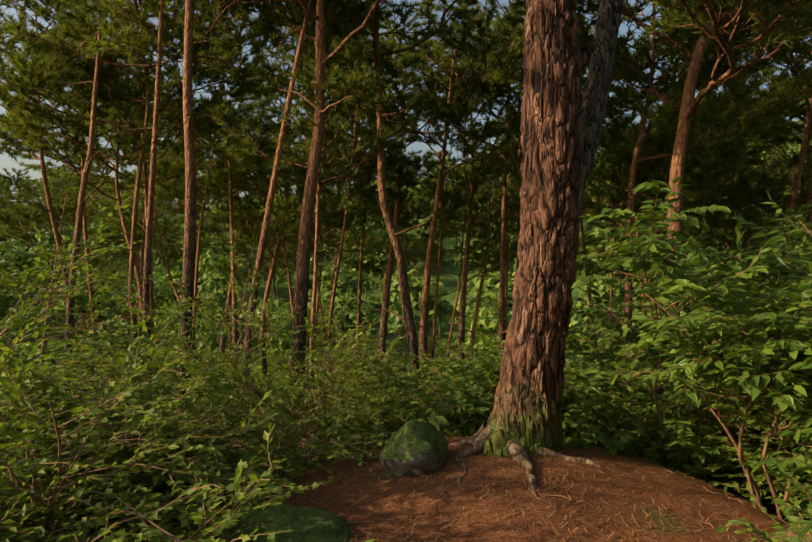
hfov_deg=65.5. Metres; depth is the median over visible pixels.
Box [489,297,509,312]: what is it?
pine tree
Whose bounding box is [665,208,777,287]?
shrub
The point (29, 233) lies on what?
tree
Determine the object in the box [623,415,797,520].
shrub
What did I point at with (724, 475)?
shrub
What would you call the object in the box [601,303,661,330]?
tree
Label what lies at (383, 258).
tree
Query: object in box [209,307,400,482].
shrub
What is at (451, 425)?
shrub
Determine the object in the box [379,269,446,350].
shrub
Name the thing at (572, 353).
tree
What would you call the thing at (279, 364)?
shrub
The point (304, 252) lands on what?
pine tree
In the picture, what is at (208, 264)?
tree
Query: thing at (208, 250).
tree
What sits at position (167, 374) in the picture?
shrub
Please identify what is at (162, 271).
tree
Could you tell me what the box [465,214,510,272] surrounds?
tree
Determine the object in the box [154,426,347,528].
shrub
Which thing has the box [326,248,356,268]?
pine tree
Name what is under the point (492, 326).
shrub
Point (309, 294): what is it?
tree
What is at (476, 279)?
tree
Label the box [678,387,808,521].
shrub
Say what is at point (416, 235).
tree
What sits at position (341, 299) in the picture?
shrub
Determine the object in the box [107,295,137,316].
pine tree
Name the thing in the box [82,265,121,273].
tree
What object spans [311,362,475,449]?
shrub
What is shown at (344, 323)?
shrub
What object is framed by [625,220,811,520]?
shrub
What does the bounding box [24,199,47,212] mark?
tree
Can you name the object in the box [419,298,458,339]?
tree
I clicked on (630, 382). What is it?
tall shrub
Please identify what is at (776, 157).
pine tree
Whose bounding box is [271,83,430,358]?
pine tree
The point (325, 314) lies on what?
pine tree
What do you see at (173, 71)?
pine tree
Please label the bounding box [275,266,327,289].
tree
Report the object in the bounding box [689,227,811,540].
shrub
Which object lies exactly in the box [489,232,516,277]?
tree
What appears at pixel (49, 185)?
tree
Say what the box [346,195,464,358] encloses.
pine tree
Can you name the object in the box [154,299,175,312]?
pine tree
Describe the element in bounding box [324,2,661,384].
pine tree
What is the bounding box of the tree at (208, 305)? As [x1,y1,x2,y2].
[196,290,223,316]
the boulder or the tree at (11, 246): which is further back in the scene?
the tree at (11, 246)
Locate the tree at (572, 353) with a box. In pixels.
[568,343,591,359]
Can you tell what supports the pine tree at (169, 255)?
on the ground
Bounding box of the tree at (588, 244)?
[578,230,600,251]
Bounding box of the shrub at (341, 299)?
[307,289,374,353]
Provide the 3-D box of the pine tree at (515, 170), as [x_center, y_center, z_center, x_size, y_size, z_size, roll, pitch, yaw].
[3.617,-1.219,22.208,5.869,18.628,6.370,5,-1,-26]
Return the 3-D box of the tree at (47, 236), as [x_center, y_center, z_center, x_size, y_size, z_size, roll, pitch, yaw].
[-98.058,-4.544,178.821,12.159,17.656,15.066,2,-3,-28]
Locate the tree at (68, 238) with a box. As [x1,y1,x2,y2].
[56,231,111,272]
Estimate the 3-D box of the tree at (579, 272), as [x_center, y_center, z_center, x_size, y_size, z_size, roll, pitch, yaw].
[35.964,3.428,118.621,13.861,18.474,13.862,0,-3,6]
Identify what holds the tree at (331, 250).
on the ground
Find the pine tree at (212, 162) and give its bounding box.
[165,55,362,379]
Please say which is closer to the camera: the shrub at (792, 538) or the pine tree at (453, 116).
the shrub at (792, 538)
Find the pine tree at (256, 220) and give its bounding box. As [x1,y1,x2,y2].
[207,123,377,315]
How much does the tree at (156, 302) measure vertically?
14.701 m
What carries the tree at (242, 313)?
on the ground
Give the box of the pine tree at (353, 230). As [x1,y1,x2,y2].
[255,148,377,348]
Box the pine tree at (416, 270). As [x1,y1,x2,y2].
[395,264,423,277]
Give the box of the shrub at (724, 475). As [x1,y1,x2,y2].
[663,384,811,522]
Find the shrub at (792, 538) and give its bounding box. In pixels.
[765,524,811,541]
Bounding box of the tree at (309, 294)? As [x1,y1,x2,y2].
[308,289,327,300]
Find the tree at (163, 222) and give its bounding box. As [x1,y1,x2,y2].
[154,217,179,244]
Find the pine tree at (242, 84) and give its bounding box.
[0,0,313,381]
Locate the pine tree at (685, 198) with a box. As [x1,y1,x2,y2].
[622,130,806,281]
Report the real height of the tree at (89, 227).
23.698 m
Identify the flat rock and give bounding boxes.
[223,503,352,541]
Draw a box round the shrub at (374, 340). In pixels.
[362,331,390,347]
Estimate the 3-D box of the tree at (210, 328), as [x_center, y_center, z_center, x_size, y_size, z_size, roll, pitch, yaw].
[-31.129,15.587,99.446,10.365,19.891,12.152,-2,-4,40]
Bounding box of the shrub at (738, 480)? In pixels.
[644,416,787,521]
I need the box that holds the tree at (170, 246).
[153,233,179,252]
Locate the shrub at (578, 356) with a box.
[564,333,679,466]
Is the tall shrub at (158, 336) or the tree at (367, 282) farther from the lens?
the tree at (367, 282)
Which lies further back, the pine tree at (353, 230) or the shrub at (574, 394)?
the pine tree at (353, 230)
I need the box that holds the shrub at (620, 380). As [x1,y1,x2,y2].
[576,347,678,407]
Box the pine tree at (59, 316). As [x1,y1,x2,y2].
[51,295,97,327]
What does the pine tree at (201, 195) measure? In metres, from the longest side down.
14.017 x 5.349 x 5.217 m
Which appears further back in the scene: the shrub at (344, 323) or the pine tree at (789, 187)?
the shrub at (344, 323)
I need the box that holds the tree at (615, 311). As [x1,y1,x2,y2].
[608,295,654,315]
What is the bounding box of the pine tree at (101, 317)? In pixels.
[77,302,117,329]
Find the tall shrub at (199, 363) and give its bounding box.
[92,229,409,514]
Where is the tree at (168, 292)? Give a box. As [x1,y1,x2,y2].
[115,280,179,310]
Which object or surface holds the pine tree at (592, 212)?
on the ground
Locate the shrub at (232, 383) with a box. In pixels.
[71,371,273,413]
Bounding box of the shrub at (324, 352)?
[276,340,372,369]
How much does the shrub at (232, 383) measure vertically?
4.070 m
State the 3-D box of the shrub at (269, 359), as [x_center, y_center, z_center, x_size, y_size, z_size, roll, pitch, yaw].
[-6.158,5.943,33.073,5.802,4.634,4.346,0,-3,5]
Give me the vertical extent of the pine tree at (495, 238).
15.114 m
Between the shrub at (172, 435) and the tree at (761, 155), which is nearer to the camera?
the shrub at (172, 435)
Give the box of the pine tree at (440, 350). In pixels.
[417,335,450,357]
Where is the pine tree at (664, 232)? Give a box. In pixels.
[619,177,764,305]
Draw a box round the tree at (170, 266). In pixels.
[139,248,182,308]
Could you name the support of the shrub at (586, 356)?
on the ground
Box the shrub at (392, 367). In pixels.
[305,339,428,378]
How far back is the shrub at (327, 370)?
14.29 m
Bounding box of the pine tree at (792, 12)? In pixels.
[510,0,811,419]
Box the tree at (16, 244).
[9,237,39,253]
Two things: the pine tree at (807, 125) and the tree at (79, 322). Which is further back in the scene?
the tree at (79, 322)
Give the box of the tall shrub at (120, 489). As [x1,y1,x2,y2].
[0,446,166,541]
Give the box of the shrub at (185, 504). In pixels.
[87,451,232,535]
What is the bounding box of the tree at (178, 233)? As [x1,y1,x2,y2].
[162,230,207,247]
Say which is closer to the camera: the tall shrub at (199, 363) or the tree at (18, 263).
the tall shrub at (199, 363)
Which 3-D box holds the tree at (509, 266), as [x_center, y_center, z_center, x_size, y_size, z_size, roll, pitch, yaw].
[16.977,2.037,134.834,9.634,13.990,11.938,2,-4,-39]
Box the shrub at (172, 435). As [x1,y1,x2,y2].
[0,342,260,541]
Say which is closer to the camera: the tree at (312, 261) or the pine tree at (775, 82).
the pine tree at (775, 82)
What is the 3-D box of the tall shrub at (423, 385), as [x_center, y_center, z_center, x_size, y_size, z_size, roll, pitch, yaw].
[0.125,1.822,8.465,2.963,2.340,2.452,2,-4,-31]
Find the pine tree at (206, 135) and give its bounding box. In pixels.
[130,25,308,381]
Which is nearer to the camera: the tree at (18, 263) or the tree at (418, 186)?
the tree at (18, 263)
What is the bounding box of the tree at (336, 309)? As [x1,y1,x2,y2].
[328,304,355,344]
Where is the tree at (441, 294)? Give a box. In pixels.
[421,275,448,336]
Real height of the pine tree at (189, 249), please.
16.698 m
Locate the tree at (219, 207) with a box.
[206,196,228,233]
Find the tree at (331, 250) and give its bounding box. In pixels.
[318,230,346,275]
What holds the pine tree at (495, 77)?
on the ground
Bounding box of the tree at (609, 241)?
[595,233,621,277]
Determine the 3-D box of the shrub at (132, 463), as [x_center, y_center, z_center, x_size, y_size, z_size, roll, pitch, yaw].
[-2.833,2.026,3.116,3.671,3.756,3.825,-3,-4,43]
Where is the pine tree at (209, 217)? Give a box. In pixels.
[197,211,229,239]
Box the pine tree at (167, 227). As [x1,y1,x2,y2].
[82,196,207,358]
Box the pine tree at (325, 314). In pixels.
[306,303,345,354]
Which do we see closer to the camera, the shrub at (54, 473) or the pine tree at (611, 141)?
the shrub at (54, 473)
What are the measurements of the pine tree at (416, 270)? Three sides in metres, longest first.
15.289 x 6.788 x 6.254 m
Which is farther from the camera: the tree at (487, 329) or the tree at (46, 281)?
the tree at (46, 281)
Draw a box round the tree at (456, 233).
[437,218,466,257]
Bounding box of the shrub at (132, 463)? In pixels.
[0,315,332,541]
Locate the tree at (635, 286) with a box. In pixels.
[623,273,702,316]
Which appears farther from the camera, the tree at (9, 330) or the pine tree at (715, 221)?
the tree at (9, 330)
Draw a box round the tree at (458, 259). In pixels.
[453,254,474,287]
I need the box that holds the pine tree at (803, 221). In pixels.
[687,186,806,281]
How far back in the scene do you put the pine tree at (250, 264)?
38.54 m
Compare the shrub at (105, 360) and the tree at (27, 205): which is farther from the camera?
the tree at (27, 205)
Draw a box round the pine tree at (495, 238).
[451,143,584,340]
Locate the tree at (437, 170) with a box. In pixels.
[425,157,454,177]
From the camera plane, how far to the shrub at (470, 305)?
107.49 m
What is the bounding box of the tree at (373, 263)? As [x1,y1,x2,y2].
[331,246,380,268]
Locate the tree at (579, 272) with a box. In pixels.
[576,240,624,309]
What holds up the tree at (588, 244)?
on the ground
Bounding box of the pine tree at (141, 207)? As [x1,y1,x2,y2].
[95,139,200,345]
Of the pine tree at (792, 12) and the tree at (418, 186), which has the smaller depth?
the pine tree at (792, 12)
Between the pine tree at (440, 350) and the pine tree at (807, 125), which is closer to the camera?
the pine tree at (807, 125)
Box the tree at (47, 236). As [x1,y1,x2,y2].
[35,225,74,250]
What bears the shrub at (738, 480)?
on the ground
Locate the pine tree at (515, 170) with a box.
[459,6,588,186]
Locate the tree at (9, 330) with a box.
[0,317,18,341]
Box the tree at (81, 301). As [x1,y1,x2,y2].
[43,272,125,352]
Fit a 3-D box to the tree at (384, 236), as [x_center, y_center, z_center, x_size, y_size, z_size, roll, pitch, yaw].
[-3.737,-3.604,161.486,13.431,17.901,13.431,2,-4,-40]
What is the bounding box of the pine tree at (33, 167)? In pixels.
[1,109,232,344]
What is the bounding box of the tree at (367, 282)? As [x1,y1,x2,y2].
[347,271,379,294]
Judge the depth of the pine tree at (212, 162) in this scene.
22.11 m
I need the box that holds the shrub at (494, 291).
[470,276,513,307]
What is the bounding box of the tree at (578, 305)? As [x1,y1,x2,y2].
[568,298,612,344]
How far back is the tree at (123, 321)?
107.69 m
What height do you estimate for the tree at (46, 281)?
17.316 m
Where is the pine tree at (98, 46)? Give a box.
[0,0,293,391]
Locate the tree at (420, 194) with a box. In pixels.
[401,186,426,197]
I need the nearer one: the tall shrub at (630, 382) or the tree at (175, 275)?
the tall shrub at (630, 382)
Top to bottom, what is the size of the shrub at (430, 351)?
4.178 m
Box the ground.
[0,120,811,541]
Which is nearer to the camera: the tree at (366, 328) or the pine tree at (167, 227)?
the pine tree at (167, 227)
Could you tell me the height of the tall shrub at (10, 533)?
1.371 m
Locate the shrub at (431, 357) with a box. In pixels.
[345,346,494,423]
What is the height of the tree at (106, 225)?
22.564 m
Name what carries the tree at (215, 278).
on the ground
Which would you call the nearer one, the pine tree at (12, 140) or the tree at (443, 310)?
the pine tree at (12, 140)
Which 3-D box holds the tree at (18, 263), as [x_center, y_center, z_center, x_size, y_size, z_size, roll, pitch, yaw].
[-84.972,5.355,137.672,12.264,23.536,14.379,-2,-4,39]
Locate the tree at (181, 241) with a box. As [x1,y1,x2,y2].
[174,239,203,259]
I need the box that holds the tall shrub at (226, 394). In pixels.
[0,359,270,534]
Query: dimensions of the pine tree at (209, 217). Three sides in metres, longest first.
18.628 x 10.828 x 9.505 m
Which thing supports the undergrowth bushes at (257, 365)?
on the ground
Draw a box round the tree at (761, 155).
[737,141,779,174]
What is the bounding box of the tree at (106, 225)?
[81,213,127,261]
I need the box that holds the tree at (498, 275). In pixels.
[488,271,514,281]
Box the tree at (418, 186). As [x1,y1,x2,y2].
[405,177,436,198]
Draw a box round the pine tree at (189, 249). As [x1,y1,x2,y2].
[168,0,389,441]
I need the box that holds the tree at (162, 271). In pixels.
[116,266,175,291]
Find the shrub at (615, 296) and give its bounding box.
[576,276,637,305]
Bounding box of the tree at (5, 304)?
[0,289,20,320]
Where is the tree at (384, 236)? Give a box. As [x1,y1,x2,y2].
[369,225,407,273]
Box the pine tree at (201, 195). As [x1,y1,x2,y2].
[148,124,277,366]
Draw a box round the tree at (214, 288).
[175,280,239,308]
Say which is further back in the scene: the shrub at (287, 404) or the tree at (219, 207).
the tree at (219, 207)
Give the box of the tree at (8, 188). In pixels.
[0,180,11,205]
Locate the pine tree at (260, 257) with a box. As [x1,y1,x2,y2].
[194,0,311,405]
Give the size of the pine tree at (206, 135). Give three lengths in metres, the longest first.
14.423 x 5.450 x 5.223 m
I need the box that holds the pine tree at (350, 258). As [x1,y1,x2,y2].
[316,215,381,335]
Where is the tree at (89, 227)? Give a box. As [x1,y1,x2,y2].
[81,225,124,268]
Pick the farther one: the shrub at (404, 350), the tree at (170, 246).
the tree at (170, 246)
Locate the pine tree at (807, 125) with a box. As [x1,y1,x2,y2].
[638,0,811,285]
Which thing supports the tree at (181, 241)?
on the ground
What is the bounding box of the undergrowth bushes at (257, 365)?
[0,337,686,424]
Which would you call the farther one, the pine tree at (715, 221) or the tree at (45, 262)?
the tree at (45, 262)
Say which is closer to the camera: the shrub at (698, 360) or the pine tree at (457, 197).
the shrub at (698, 360)
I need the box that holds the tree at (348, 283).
[328,276,362,292]
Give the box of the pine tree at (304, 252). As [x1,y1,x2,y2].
[226,0,409,440]
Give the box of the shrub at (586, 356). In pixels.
[567,344,638,380]
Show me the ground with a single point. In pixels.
(656, 488)
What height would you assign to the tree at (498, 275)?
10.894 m
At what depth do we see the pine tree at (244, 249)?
36.13 m
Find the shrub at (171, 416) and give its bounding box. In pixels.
[9,399,234,458]
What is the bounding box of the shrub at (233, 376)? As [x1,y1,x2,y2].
[191,356,270,418]
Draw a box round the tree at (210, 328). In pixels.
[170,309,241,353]
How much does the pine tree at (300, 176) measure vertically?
13.595 m
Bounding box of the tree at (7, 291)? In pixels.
[0,279,26,324]
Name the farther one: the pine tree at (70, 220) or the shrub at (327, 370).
the pine tree at (70, 220)
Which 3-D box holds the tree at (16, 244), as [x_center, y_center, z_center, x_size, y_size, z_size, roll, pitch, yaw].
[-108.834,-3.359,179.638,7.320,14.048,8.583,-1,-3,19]
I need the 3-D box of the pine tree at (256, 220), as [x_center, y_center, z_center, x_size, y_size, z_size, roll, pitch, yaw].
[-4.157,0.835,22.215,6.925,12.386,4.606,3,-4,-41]
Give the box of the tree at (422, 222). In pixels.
[411,211,466,268]
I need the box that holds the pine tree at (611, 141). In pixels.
[506,0,811,386]
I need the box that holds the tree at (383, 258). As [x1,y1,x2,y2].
[363,248,416,285]
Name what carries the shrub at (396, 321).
on the ground
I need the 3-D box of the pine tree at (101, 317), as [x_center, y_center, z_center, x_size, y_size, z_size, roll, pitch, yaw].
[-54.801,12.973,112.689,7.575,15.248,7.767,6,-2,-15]
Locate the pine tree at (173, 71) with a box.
[0,0,293,374]
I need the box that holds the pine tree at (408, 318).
[276,0,498,389]
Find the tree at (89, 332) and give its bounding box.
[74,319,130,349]
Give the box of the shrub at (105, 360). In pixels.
[86,333,234,414]
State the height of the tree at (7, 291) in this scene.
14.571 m
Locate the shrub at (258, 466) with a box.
[6,371,299,541]
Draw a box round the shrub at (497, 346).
[470,343,683,411]
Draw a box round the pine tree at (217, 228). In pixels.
[58,116,307,364]
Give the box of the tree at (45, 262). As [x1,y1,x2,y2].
[29,248,81,307]
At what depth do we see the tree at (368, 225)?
158.02 m
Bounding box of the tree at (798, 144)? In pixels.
[768,136,799,145]
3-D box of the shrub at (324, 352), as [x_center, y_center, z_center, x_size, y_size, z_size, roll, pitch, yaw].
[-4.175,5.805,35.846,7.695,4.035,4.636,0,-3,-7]
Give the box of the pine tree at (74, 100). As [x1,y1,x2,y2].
[0,0,228,337]
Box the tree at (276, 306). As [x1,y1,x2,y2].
[255,299,309,355]
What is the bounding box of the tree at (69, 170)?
[58,164,80,181]
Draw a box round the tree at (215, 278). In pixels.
[195,250,255,349]
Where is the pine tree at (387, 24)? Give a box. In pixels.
[236,0,593,360]
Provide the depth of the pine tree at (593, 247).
31.71 m
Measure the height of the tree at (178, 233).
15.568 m
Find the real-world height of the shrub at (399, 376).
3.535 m
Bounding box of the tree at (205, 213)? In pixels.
[199,210,225,240]
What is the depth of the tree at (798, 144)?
173.59 m
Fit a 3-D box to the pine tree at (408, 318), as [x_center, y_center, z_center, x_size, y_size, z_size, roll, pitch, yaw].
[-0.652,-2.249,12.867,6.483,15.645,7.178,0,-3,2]
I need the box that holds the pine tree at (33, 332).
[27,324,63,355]
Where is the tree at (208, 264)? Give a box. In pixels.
[198,257,223,281]
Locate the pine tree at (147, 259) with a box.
[120,0,213,387]
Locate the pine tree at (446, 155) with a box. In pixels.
[435,150,458,161]
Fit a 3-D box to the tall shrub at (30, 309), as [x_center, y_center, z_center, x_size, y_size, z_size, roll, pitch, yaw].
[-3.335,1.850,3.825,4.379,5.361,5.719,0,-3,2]
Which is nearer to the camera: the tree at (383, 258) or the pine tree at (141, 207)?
the pine tree at (141, 207)
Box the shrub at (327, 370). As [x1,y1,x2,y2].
[287,350,385,426]
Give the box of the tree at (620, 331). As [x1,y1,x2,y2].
[597,328,622,363]
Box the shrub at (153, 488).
[14,425,247,540]
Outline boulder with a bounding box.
[381,418,447,476]
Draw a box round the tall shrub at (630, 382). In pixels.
[562,332,717,478]
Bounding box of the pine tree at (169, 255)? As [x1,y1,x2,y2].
[81,213,212,340]
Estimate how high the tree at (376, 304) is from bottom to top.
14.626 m
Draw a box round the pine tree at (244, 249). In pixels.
[196,202,314,349]
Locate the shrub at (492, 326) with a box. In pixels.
[453,303,512,356]
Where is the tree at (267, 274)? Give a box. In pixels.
[260,261,290,303]
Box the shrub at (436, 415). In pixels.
[386,389,619,435]
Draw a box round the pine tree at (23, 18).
[0,0,182,377]
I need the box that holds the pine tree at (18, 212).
[0,167,139,369]
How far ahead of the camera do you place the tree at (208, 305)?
116.42 m
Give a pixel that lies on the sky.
(6, 162)
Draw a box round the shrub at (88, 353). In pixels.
[0,341,256,478]
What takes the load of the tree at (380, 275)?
on the ground
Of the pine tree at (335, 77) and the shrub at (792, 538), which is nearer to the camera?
the shrub at (792, 538)
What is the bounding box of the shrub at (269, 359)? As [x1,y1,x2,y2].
[239,344,324,371]
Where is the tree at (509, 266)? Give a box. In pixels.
[462,247,515,273]
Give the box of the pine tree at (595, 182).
[578,179,666,362]
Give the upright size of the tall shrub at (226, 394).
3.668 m
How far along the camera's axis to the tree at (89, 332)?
104.04 m
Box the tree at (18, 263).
[0,241,50,337]
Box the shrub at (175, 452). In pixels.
[126,385,391,510]
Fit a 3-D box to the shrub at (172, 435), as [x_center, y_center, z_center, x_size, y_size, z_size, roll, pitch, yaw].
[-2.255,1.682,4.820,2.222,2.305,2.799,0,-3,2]
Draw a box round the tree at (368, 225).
[338,215,387,291]
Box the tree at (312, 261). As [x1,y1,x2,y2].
[281,257,319,268]
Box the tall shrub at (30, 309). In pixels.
[0,198,272,540]
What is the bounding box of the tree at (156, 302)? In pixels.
[121,293,171,313]
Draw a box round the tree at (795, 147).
[773,142,810,158]
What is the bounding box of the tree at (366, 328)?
[320,318,371,341]
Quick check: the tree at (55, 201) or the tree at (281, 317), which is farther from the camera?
the tree at (55, 201)
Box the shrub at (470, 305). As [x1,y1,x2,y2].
[450,292,511,333]
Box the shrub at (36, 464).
[0,321,374,541]
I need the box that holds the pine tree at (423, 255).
[394,171,517,363]
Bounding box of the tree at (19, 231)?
[17,228,40,255]
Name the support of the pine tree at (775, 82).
on the ground
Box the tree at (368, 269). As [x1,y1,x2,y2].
[346,262,383,296]
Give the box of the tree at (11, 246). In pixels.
[0,242,16,253]
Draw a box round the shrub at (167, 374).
[18,319,355,452]
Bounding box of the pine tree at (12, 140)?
[0,14,194,372]
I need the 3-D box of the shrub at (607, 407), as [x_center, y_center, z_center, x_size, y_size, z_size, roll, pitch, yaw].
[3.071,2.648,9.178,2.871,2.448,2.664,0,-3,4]
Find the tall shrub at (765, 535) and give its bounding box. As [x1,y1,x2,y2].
[714,460,811,541]
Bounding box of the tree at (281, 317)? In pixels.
[254,306,310,353]
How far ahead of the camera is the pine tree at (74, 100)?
16.06 m
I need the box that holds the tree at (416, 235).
[407,230,438,271]
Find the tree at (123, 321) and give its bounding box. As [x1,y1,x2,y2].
[104,315,156,345]
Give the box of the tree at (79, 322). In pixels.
[78,315,123,324]
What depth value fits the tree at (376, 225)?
171.10 m
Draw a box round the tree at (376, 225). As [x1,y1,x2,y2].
[361,216,385,229]
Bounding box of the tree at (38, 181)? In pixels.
[34,178,58,185]
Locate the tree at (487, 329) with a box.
[458,316,510,333]
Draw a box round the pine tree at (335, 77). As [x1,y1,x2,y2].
[207,14,436,382]
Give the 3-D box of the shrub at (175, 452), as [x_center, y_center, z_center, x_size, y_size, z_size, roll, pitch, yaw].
[-2.051,2.825,9.039,4.799,2.534,3.163,0,-3,9]
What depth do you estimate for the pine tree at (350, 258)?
38.76 m
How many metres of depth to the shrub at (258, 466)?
4.78 m
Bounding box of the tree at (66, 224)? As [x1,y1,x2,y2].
[23,213,69,227]
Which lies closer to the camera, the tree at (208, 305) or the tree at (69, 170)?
the tree at (208, 305)
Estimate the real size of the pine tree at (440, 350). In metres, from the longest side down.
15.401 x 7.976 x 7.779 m
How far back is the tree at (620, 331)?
97.55 m
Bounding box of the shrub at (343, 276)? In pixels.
[317,263,358,343]
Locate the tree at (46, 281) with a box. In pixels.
[35,263,83,325]
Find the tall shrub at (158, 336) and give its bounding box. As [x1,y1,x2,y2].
[0,281,413,541]
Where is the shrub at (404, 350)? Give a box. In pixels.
[322,336,407,358]
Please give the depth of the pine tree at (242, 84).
13.96 m
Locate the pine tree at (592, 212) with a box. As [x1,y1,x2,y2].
[582,147,719,332]
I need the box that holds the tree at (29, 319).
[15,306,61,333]
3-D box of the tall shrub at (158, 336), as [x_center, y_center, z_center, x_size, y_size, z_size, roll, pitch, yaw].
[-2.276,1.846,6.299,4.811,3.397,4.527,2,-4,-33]
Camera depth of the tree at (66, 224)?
191.57 m
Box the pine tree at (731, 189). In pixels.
[596,75,795,304]
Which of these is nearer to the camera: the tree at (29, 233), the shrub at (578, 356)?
the shrub at (578, 356)
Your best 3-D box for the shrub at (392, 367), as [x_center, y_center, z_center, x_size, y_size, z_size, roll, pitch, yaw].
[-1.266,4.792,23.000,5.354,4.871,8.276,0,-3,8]
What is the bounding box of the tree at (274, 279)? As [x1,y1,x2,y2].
[265,248,283,297]
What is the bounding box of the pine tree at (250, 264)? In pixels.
[200,231,280,362]
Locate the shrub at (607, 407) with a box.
[564,368,700,479]
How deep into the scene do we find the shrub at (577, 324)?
97.78 m
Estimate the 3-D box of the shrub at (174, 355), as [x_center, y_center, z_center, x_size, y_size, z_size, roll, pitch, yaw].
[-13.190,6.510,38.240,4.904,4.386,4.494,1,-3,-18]
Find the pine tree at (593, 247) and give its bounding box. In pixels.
[579,152,728,344]
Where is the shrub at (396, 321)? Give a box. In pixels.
[370,304,448,338]
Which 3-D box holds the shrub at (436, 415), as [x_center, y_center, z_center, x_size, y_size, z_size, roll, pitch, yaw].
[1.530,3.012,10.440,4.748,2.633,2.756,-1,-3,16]
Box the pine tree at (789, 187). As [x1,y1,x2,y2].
[724,167,810,259]
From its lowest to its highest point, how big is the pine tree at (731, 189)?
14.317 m
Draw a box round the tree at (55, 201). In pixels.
[43,187,67,203]
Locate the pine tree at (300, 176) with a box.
[237,23,405,372]
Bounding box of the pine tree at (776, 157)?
[668,104,794,263]
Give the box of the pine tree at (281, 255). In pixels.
[254,185,348,367]
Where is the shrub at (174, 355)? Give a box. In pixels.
[162,345,214,367]
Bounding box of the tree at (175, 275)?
[153,266,207,333]
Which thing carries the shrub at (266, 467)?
on the ground
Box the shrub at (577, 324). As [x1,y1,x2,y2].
[566,315,620,349]
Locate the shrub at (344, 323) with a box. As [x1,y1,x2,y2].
[309,305,356,344]
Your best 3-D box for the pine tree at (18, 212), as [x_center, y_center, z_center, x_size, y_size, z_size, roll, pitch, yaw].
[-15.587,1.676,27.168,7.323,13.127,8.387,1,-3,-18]
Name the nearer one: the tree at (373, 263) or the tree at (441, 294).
the tree at (441, 294)
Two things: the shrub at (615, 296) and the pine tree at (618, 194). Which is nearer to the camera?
the pine tree at (618, 194)
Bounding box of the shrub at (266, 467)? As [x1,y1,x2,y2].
[188,434,358,514]
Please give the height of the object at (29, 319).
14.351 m
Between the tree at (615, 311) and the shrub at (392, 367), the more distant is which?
the tree at (615, 311)
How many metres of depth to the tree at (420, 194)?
212.73 m
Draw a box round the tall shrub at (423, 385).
[315,321,505,436]
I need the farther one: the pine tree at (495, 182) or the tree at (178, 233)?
the tree at (178, 233)
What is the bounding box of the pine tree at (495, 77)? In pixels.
[348,11,523,359]
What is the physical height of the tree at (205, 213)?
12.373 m
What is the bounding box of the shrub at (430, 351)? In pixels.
[397,340,446,364]
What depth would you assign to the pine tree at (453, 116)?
17.74 m
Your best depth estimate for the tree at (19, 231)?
192.90 m
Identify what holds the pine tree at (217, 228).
on the ground
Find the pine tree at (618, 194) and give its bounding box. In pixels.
[489,105,696,346]
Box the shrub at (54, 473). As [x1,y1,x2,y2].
[0,386,265,541]
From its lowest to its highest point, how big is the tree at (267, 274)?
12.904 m
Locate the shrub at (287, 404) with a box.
[207,379,378,465]
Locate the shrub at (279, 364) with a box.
[193,360,404,457]
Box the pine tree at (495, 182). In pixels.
[469,125,522,302]
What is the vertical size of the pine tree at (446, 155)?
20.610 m
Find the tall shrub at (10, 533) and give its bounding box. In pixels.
[0,493,35,541]
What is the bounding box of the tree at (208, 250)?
[199,242,243,265]
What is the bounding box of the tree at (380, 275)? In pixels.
[359,247,382,290]
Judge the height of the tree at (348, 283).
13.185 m
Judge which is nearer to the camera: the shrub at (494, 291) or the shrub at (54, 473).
the shrub at (54, 473)
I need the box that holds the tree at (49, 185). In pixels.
[39,178,73,194]
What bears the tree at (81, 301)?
on the ground
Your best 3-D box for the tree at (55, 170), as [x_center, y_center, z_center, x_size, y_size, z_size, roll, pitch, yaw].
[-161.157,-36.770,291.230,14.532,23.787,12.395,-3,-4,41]
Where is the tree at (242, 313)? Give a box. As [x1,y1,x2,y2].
[214,299,259,350]
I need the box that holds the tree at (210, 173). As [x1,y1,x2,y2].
[201,159,214,206]
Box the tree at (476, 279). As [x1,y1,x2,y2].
[466,272,512,297]
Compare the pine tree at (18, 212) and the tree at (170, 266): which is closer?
the pine tree at (18, 212)
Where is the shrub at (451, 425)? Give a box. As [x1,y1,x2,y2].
[340,382,470,448]
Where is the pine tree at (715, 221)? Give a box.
[683,147,811,296]
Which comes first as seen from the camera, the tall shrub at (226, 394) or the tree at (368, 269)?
the tall shrub at (226, 394)
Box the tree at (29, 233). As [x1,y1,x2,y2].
[24,225,58,243]
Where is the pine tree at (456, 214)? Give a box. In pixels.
[409,137,520,366]
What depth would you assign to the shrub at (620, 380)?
14.57 m
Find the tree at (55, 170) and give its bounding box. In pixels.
[40,166,65,185]
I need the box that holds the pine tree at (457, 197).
[374,117,513,371]
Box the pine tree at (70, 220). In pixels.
[64,211,75,252]
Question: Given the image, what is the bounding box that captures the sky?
[0,0,811,207]
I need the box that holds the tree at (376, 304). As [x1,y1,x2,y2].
[325,292,381,344]
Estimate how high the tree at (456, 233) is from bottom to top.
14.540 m
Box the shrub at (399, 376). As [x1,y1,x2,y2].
[331,339,458,432]
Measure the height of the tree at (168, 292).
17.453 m
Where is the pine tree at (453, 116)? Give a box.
[403,0,651,355]
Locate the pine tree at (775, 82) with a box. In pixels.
[686,39,811,274]

